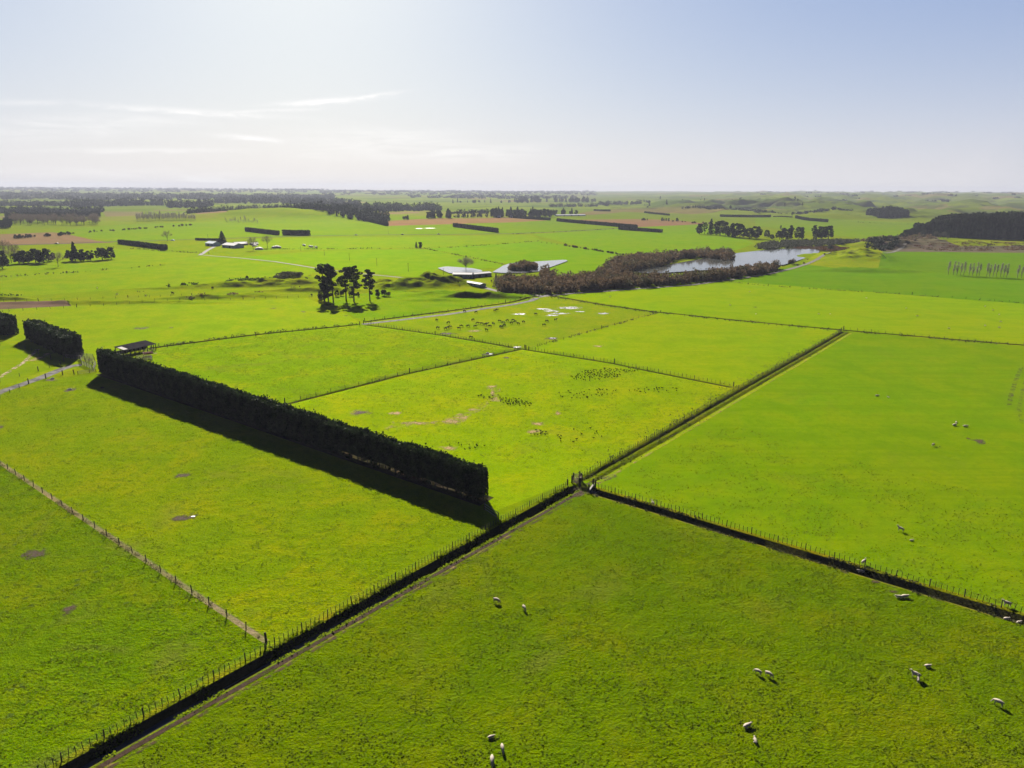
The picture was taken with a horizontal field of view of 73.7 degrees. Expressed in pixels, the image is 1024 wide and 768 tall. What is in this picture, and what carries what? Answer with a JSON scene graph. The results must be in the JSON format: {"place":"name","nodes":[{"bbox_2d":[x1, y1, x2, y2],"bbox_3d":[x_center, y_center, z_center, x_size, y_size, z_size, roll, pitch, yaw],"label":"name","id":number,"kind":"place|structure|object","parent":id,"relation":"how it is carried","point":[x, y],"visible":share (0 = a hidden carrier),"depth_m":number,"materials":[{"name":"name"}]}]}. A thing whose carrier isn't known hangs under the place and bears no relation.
{"place":"outdoors","nodes":[
{"label":"outdoors","id":0,"kind":"place"},
{"bbox_2d":[0,349,39,376],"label":"path","id":1,"kind":"structure","parent":0,"point":[32,353],"depth_m":243.05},
{"bbox_2d":[0,364,81,393],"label":"track","id":2,"kind":"structure","parent":0,"point":[48,374],"depth_m":222.81,"materials":[{"name":"gravel"}]},
{"bbox_2d":[81,585,408,767],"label":"ditch","id":3,"kind":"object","parent":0,"point":[151,729],"depth_m":84.14,"materials":[{"name":"brown soil"}]},
{"bbox_2d":[205,255,402,277],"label":"track","id":4,"kind":"structure","parent":0,"point":[292,264],"depth_m":573.32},
{"bbox_2d":[0,228,617,245],"bbox_3d":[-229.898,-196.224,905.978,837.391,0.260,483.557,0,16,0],"label":"road","id":5,"kind":"structure","parent":0,"point":[318,235],"depth_m":916.40,"materials":[{"name":"asphalt"}]},
{"bbox_2d":[95,490,582,767],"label":"dirt track","id":6,"kind":"structure","parent":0,"point":[184,718],"depth_m":92.07,"materials":[{"name":"soil"}]},
{"bbox_2d":[363,294,551,324],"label":"track","id":7,"kind":"structure","parent":0,"point":[532,299],"depth_m":347.11,"materials":[{"name":"gravel"}]},
{"bbox_2d":[439,266,481,272],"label":"pond water","id":8,"kind":"structure","parent":0,"point":[448,269],"depth_m":529.30,"materials":[{"name":"grey liquid"}]},
{"bbox_2d":[0,188,1023,767],"bbox_3d":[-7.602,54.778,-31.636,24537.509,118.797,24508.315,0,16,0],"label":"ground","id":9,"kind":"structure","parent":0,"point":[834,404],"depth_m":139.13,"materials":[{"name":"plant"}]},
{"bbox_2d":[0,255,9,268],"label":"evergreen tree","id":10,"kind":"object","parent":9,"relation":"on","point":[2,261],"visible":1,"depth_m":521.90,"materials":[{"name":"green plant"}]},
{"bbox_2d":[0,311,18,335],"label":"hedge","id":11,"kind":"object","parent":9,"relation":"on","point":[8,324],"visible":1,"depth_m":287.98,"materials":[{"name":"green plant"}]},
{"bbox_2d":[10,253,25,263],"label":"evergreen tree","id":12,"kind":"object","parent":9,"relation":"on","point":[15,257],"visible":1,"depth_m":557.04,"materials":[{"name":"green plant"}]},
{"bbox_2d":[22,251,33,262],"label":"evergreen tree","id":13,"kind":"object","parent":9,"relation":"on","point":[28,258],"visible":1,"depth_m":563.10,"materials":[{"name":"green plant"}]},
{"bbox_2d":[21,550,44,558],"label":"mud patch","id":14,"kind":"object","parent":9,"relation":"on","point":[36,552],"visible":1,"depth_m":116.34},
{"bbox_2d":[0,200,70,205],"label":"woods","id":15,"kind":"object","parent":9,"relation":"on","point":[32,203],"visible":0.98,"depth_m":2319.85,"materials":[{"name":"green plant"}]},
{"bbox_2d":[34,248,50,262],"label":"evergreen tree","id":16,"kind":"object","parent":9,"relation":"on","point":[40,254],"visible":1,"depth_m":561.52,"materials":[{"name":"green plant"}]},
{"bbox_2d":[0,205,104,212],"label":"woods","id":17,"kind":"object","parent":9,"relation":"on","point":[22,209],"visible":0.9,"depth_m":1709.03,"materials":[{"name":"green plant"}]},
{"bbox_2d":[4,211,100,216],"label":"hedge","id":18,"kind":"object","parent":9,"relation":"on","point":[85,213],"visible":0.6,"depth_m":1437.08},
{"bbox_2d":[22,318,83,357],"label":"hedge","id":19,"kind":"object","parent":9,"relation":"on","point":[58,340],"visible":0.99,"depth_m":258.62,"materials":[{"name":"green plant"}]},
{"bbox_2d":[64,250,75,260],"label":"evergreen tree","id":20,"kind":"object","parent":9,"relation":"on","point":[68,254],"visible":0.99,"depth_m":577.93,"materials":[{"name":"green plant"}]},
{"bbox_2d":[74,249,83,260],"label":"evergreen tree","id":21,"kind":"object","parent":9,"relation":"on","point":[76,256],"visible":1,"depth_m":577.39,"materials":[{"name":"green plant"}]},
{"bbox_2d":[64,197,129,206],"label":"woods","id":22,"kind":"object","parent":9,"relation":"on","point":[97,202],"visible":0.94,"depth_m":2348.91,"materials":[{"name":"green plant"}]},
{"bbox_2d":[94,248,107,259],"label":"evergreen tree","id":23,"kind":"object","parent":9,"relation":"on","point":[101,252],"visible":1,"depth_m":589.61,"materials":[{"name":"green plant"}]},
{"bbox_2d":[0,191,214,200],"bbox_3d":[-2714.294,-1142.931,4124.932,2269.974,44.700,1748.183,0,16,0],"label":"woods","id":24,"kind":"object","parent":9,"relation":"on","point":[5,195],"visible":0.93,"depth_m":3779.14,"materials":[{"name":"green plant"}]},
{"bbox_2d":[106,247,114,258],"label":"evergreen tree","id":25,"kind":"object","parent":9,"relation":"on","point":[111,252],"visible":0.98,"depth_m":595.70,"materials":[{"name":"green plant"}]},
{"bbox_2d":[0,463,259,636],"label":"rank grass","id":26,"kind":"structure","parent":9,"relation":"on","point":[102,532],"depth_m":120.77,"materials":[{"name":"plant"}]},
{"bbox_2d":[0,462,266,642],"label":"fence","id":27,"kind":"object","parent":9,"relation":"on","point":[265,636],"visible":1,"depth_m":112.55,"materials":[{"name":"wood"}]},
{"bbox_2d":[114,340,155,354],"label":"hay shelter","id":28,"kind":"object","parent":9,"relation":"on","point":[129,347],"visible":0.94,"depth_m":259.08,"materials":[{"name":"metal"}]},
{"bbox_2d":[117,239,167,249],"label":"hedge","id":29,"kind":"object","parent":9,"relation":"on","point":[142,244],"visible":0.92,"depth_m":723.47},
{"bbox_2d":[123,197,164,205],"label":"woods","id":30,"kind":"object","parent":9,"relation":"on","point":[141,202],"visible":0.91,"depth_m":2443.10,"materials":[{"name":"green plant"}]},
{"bbox_2d":[0,186,320,192],"bbox_3d":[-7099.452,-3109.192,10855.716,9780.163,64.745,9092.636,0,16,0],"label":"woods","id":31,"kind":"object","parent":9,"relation":"on","point":[149,188],"visible":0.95,"depth_m":8204.46,"materials":[{"name":"green plant"}]},
{"bbox_2d":[172,515,193,520],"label":"mud patch","id":32,"kind":"object","parent":9,"relation":"on","point":[179,517],"visible":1,"depth_m":128.99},
{"bbox_2d":[165,199,214,207],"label":"woods","id":33,"kind":"object","parent":9,"relation":"on","point":[187,203],"visible":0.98,"depth_m":2228.16,"materials":[{"name":"green plant"}]},
{"bbox_2d":[185,206,221,213],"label":"woods","id":34,"kind":"object","parent":9,"relation":"on","point":[200,210],"visible":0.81,"depth_m":1604.88,"materials":[{"name":"green plant"}]},
{"bbox_2d":[205,241,220,245],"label":"farmhouse","id":35,"kind":"object","parent":9,"relation":"on","point":[211,243],"visible":1,"depth_m":739.48,"materials":[{"name":"white paint"}]},
{"bbox_2d":[166,277,294,286],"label":"rank grass","id":36,"kind":"structure","parent":9,"relation":"on","point":[240,279],"depth_m":458.71,"materials":[{"name":"green plant"}]},
{"bbox_2d":[222,242,243,247],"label":"barn","id":37,"kind":"structure","parent":9,"relation":"on","point":[231,245],"depth_m":718.84,"materials":[{"name":"white paint"}]},
{"bbox_2d":[219,204,258,210],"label":"woods","id":38,"kind":"object","parent":9,"relation":"on","point":[237,208],"visible":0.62,"depth_m":1813.05,"materials":[{"name":"green plant"}]},
{"bbox_2d":[213,195,308,203],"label":"woods","id":39,"kind":"object","parent":9,"relation":"on","point":[266,200],"visible":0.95,"depth_m":2941.28,"materials":[{"name":"green plant"}]},
{"bbox_2d":[244,227,279,234],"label":"hedge","id":40,"kind":"object","parent":9,"relation":"on","point":[263,231],"visible":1,"depth_m":950.52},
{"bbox_2d":[190,192,336,199],"bbox_3d":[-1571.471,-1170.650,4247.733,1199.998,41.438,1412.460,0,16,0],"label":"woods","id":41,"kind":"object","parent":9,"relation":"on","point":[283,196],"visible":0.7,"depth_m":4036.14,"materials":[{"name":"green plant"}]},
{"bbox_2d":[273,271,303,278],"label":"gorse scrub","id":42,"kind":"object","parent":9,"relation":"on","point":[287,274],"visible":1,"depth_m":475.42,"materials":[{"name":"green plant"}]},
{"bbox_2d":[96,347,488,502],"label":"hedge","id":43,"kind":"object","parent":9,"relation":"on","point":[407,458],"visible":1,"depth_m":166.06,"materials":[{"name":"green plant"}]},
{"bbox_2d":[282,229,310,235],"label":"hedge","id":44,"kind":"object","parent":9,"relation":"on","point":[297,232],"visible":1,"depth_m":915.50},
{"bbox_2d":[36,479,567,767],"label":"fence","id":45,"kind":"object","parent":9,"relation":"on","point":[142,708],"visible":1,"depth_m":93.97,"materials":[{"name":"wood"}]},
{"bbox_2d":[47,484,578,767],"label":"rank grass","id":46,"kind":"structure","parent":9,"relation":"on","point":[441,555],"depth_m":101.61,"materials":[{"name":"plant"}]},
{"bbox_2d":[257,200,385,220],"bbox_3d":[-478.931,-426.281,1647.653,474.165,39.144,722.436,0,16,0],"label":"woods","id":47,"kind":"object","parent":9,"relation":"on","point":[349,210],"visible":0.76,"depth_m":1457.30,"materials":[{"name":"green plant"}]},
{"bbox_2d":[314,263,328,300],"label":"pine tree","id":48,"kind":"object","parent":9,"relation":"on","point":[323,284],"visible":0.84,"depth_m":377.64,"materials":[{"name":"green plant"}]},
{"bbox_2d":[325,265,341,301],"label":"pine tree","id":49,"kind":"object","parent":9,"relation":"on","point":[331,274],"visible":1,"depth_m":372.87,"materials":[{"name":"green plant"}]},
{"bbox_2d":[306,197,360,203],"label":"woods","id":50,"kind":"object","parent":9,"relation":"on","point":[329,200],"visible":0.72,"depth_m":2755.78,"materials":[{"name":"green plant"}]},
{"bbox_2d":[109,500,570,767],"bbox_3d":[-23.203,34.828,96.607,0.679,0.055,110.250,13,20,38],"label":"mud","id":51,"kind":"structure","parent":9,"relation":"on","point":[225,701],"depth_m":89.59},
{"bbox_2d":[336,267,352,300],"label":"pine tree","id":52,"kind":"object","parent":9,"relation":"on","point":[345,275],"visible":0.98,"depth_m":376.52,"materials":[{"name":"green plant"}]},
{"bbox_2d":[157,295,538,347],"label":"rank grass","id":53,"kind":"structure","parent":9,"relation":"on","point":[305,328],"depth_m":303.72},
{"bbox_2d":[347,265,362,301],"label":"pine tree","id":54,"kind":"object","parent":9,"relation":"on","point":[352,270],"visible":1,"depth_m":374.74,"materials":[{"name":"green plant"}]},
{"bbox_2d":[361,269,375,300],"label":"pine tree","id":55,"kind":"object","parent":9,"relation":"on","point":[368,276],"visible":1,"depth_m":378.43,"materials":[{"name":"green plant"}]},
{"bbox_2d":[360,207,390,221],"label":"woods","id":56,"kind":"object","parent":9,"relation":"on","point":[387,218],"visible":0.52,"depth_m":1344.31,"materials":[{"name":"green plant"}]},
{"bbox_2d":[367,217,388,225],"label":"hedge","id":57,"kind":"object","parent":9,"relation":"on","point":[380,222],"visible":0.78,"depth_m":1226.57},
{"bbox_2d":[330,200,441,211],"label":"woods","id":58,"kind":"object","parent":9,"relation":"on","point":[395,206],"visible":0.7,"depth_m":2020.61,"materials":[{"name":"green plant"}]},
{"bbox_2d":[284,344,524,402],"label":"fence","id":59,"kind":"object","parent":9,"relation":"on","point":[409,372],"visible":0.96,"depth_m":232.83,"materials":[{"name":"wood"}]},
{"bbox_2d":[363,320,524,347],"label":"fence","id":60,"kind":"object","parent":9,"relation":"on","point":[434,333],"visible":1,"depth_m":296.57,"materials":[{"name":"wood"}]},
{"bbox_2d":[0,204,907,276],"bbox_3d":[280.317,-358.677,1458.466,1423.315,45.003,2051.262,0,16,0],"label":"rank grass","id":61,"kind":"structure","parent":9,"relation":"on","point":[333,248],"depth_m":699.25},
{"bbox_2d":[319,188,597,194],"bbox_3d":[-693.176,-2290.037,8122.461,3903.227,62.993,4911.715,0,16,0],"label":"woods","id":62,"kind":"object","parent":9,"relation":"on","point":[374,192],"visible":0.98,"depth_m":7404.53,"materials":[{"name":"green plant"}]},
{"bbox_2d":[453,272,472,278],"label":"barn","id":63,"kind":"structure","parent":9,"relation":"on","point":[466,275],"depth_m":479.68,"materials":[{"name":"white paint"}]},
{"bbox_2d":[457,257,474,266],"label":"willow tree","id":64,"kind":"object","parent":9,"relation":"on","point":[465,262],"visible":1,"depth_m":527.85,"materials":[{"name":"green plant"}]},
{"bbox_2d":[451,209,489,213],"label":"woods","id":65,"kind":"object","parent":9,"relation":"on","point":[487,211],"visible":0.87,"depth_m":1795.12,"materials":[{"name":"green plant"}]},
{"bbox_2d":[453,223,498,232],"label":"hedge","id":66,"kind":"object","parent":9,"relation":"on","point":[479,228],"visible":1,"depth_m":1058.20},
{"bbox_2d":[467,281,485,286],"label":"barn","id":67,"kind":"structure","parent":9,"relation":"on","point":[476,284],"depth_m":436.72,"materials":[{"name":"white paint"}]},
{"bbox_2d":[473,271,491,277],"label":"barn","id":68,"kind":"structure","parent":9,"relation":"on","point":[482,274],"depth_m":489.33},
{"bbox_2d":[408,194,576,198],"bbox_3d":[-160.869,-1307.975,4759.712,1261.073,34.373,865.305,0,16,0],"label":"woods","id":69,"kind":"object","parent":9,"relation":"on","point":[485,196],"visible":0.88,"depth_m":4672.44,"materials":[{"name":"green plant"}]},
{"bbox_2d":[507,259,537,270],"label":"willow thicket","id":70,"kind":"object","parent":9,"relation":"on","point":[525,265],"visible":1,"depth_m":528.55,"materials":[{"name":"plant"}]},
{"bbox_2d":[513,216,550,219],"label":"hedge","id":71,"kind":"object","parent":9,"relation":"on","point":[534,218],"visible":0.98,"depth_m":1461.63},
{"bbox_2d":[539,264,558,279],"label":"willow thicket","id":72,"kind":"object","parent":9,"relation":"on","point":[544,271],"visible":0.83,"depth_m":483.34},
{"bbox_2d":[550,202,608,206],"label":"woods","id":73,"kind":"object","parent":9,"relation":"on","point":[573,205],"visible":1,"depth_m":2627.79,"materials":[{"name":"green plant"}]},
{"bbox_2d":[556,218,637,227],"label":"hedge","id":74,"kind":"object","parent":9,"relation":"on","point":[596,223],"visible":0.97,"depth_m":1233.74,"materials":[{"name":"plant"}]},
{"bbox_2d":[597,199,650,204],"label":"woods","id":75,"kind":"object","parent":9,"relation":"on","point":[619,202],"visible":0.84,"depth_m":3026.66,"materials":[{"name":"green plant"}]},
{"bbox_2d":[534,347,733,386],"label":"fence","id":76,"kind":"object","parent":9,"relation":"on","point":[631,363],"visible":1,"depth_m":243.14,"materials":[{"name":"wood"}]},
{"bbox_2d":[492,259,780,293],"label":"willow thicket","id":77,"kind":"object","parent":9,"relation":"on","point":[593,280],"visible":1,"depth_m":445.62,"materials":[{"name":"plant"}]},
{"bbox_2d":[618,227,662,232],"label":"hedge","id":78,"kind":"object","parent":9,"relation":"on","point":[642,229],"visible":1,"depth_m":1048.69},
{"bbox_2d":[293,280,1018,402],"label":"rank grass","id":79,"kind":"structure","parent":9,"relation":"on","point":[587,332],"depth_m":274.69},
{"bbox_2d":[595,245,735,273],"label":"willow thicket","id":80,"kind":"object","parent":9,"relation":"on","point":[632,262],"visible":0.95,"depth_m":589.93,"materials":[{"name":"plant"}]},
{"bbox_2d":[579,327,841,476],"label":"fence","id":81,"kind":"object","parent":9,"relation":"on","point":[773,367],"visible":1,"depth_m":194.82,"materials":[{"name":"wood"}]},
{"bbox_2d":[707,219,713,234],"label":"conifer tree","id":82,"kind":"object","parent":9,"relation":"on","point":[710,228],"visible":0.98,"depth_m":969.85,"materials":[{"name":"green plant"}]},
{"bbox_2d":[578,331,845,480],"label":"rank grass","id":83,"kind":"structure","parent":9,"relation":"on","point":[716,401],"depth_m":201.40,"materials":[{"name":"plant"}]},
{"bbox_2d":[681,205,754,210],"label":"woods","id":84,"kind":"object","parent":9,"relation":"on","point":[698,206],"visible":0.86,"depth_m":2084.20,"materials":[{"name":"green plant"}]},
{"bbox_2d":[714,220,724,235],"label":"evergreen tree","id":85,"kind":"object","parent":9,"relation":"on","point":[719,226],"visible":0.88,"depth_m":956.55,"materials":[{"name":"green plant"}]},
{"bbox_2d":[729,223,742,236],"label":"evergreen tree","id":86,"kind":"object","parent":9,"relation":"on","point":[735,233],"visible":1,"depth_m":917.24,"materials":[{"name":"green plant"}]},
{"bbox_2d":[735,223,745,236],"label":"evergreen tree","id":87,"kind":"object","parent":9,"relation":"on","point":[741,226],"visible":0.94,"depth_m":917.03,"materials":[{"name":"green plant"}]},
{"bbox_2d":[720,214,770,216],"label":"hedge","id":88,"kind":"object","parent":9,"relation":"on","point":[727,215],"visible":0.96,"depth_m":1621.18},
{"bbox_2d":[745,228,755,238],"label":"evergreen tree","id":89,"kind":"object","parent":9,"relation":"on","point":[750,232],"visible":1,"depth_m":894.24,"materials":[{"name":"green plant"}]},
{"bbox_2d":[751,226,762,238],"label":"evergreen tree","id":90,"kind":"object","parent":9,"relation":"on","point":[758,231],"visible":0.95,"depth_m":895.29,"materials":[{"name":"green plant"}]},
{"bbox_2d":[548,296,1011,344],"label":"rank grass","id":91,"kind":"structure","parent":9,"relation":"on","point":[792,324],"depth_m":314.65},
{"bbox_2d":[781,228,792,238],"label":"evergreen tree","id":92,"kind":"object","parent":9,"relation":"on","point":[786,234],"visible":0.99,"depth_m":885.99,"materials":[{"name":"green plant"}]},
{"bbox_2d":[794,227,804,238],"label":"evergreen tree","id":93,"kind":"object","parent":9,"relation":"on","point":[801,232],"visible":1,"depth_m":888.67,"materials":[{"name":"green plant"}]},
{"bbox_2d":[753,207,852,213],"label":"woods","id":94,"kind":"object","parent":9,"relation":"on","point":[799,212],"visible":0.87,"depth_m":1819.38,"materials":[{"name":"green plant"}]},
{"bbox_2d":[587,488,1021,625],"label":"rank grass","id":95,"kind":"structure","parent":9,"relation":"on","point":[895,577],"depth_m":116.10,"materials":[{"name":"plant"}]},
{"bbox_2d":[754,238,859,249],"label":"reed bed","id":96,"kind":"object","parent":9,"relation":"on","point":[785,243],"visible":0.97,"depth_m":787.03,"materials":[{"name":"plant"}]},
{"bbox_2d":[594,480,1023,612],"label":"fence","id":97,"kind":"object","parent":9,"relation":"on","point":[810,548],"visible":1,"depth_m":118.17,"materials":[{"name":"wood"}]},
{"bbox_2d":[795,215,828,221],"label":"hedge","id":98,"kind":"object","parent":9,"relation":"on","point":[811,219],"visible":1,"depth_m":1447.47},
{"bbox_2d":[812,229,822,238],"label":"evergreen tree","id":99,"kind":"object","parent":9,"relation":"on","point":[816,233],"visible":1,"depth_m":888.06,"materials":[{"name":"green plant"}]},
{"bbox_2d":[791,245,848,251],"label":"reed bed","id":100,"kind":"object","parent":9,"relation":"on","point":[824,248],"visible":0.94,"depth_m":738.74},
{"bbox_2d":[864,234,901,250],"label":"bank scrub","id":101,"kind":"object","parent":9,"relation":"on","point":[875,240],"visible":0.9,"depth_m":764.18,"materials":[{"name":"green plant"}]},
{"bbox_2d":[865,205,909,217],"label":"conifer forest","id":102,"kind":"object","parent":9,"relation":"on","point":[890,211],"visible":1,"depth_m":1577.79,"materials":[{"name":"green plant"}]},
{"bbox_2d":[756,190,1020,201],"bbox_3d":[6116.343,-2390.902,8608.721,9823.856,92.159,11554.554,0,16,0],"label":"woods","id":103,"kind":"object","parent":9,"relation":"on","point":[942,200],"visible":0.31,"depth_m":5149.38,"materials":[{"name":"green plant"}]},
{"bbox_2d":[860,232,940,240],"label":"bank scrub","id":104,"kind":"object","parent":9,"relation":"on","point":[915,236],"visible":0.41,"depth_m":915.67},
{"bbox_2d":[913,210,1023,238],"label":"conifer forest","id":105,"kind":"object","parent":9,"relation":"on","point":[998,225],"visible":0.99,"depth_m":926.63,"materials":[{"name":"green plant"}]},
{"bbox_2d":[914,240,1023,250],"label":"rank grass","id":106,"kind":"structure","parent":9,"relation":"on","point":[988,245],"depth_m":767.67,"materials":[{"name":"plant"}]},
{"bbox_2d":[0,0,1023,192],"label":"sky","id":107,"kind":"structure","parent":0,"point":[463,95],"materials":[{"name":"blue"}]},
{"bbox_2d":[493,260,566,272],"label":"pond water","id":108,"kind":"structure","parent":0,"point":[505,269],"depth_m":551.93,"materials":[{"name":"grey liquid"}]},
{"bbox_2d":[542,252,829,296],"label":"track","id":109,"kind":"structure","parent":0,"point":[818,258],"depth_m":464.80,"materials":[{"name":"gravel"}]},
{"bbox_2d":[634,248,818,272],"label":"lake water","id":110,"kind":"structure","parent":0,"point":[784,255],"depth_m":606.74,"materials":[{"name":"grey liquid"}]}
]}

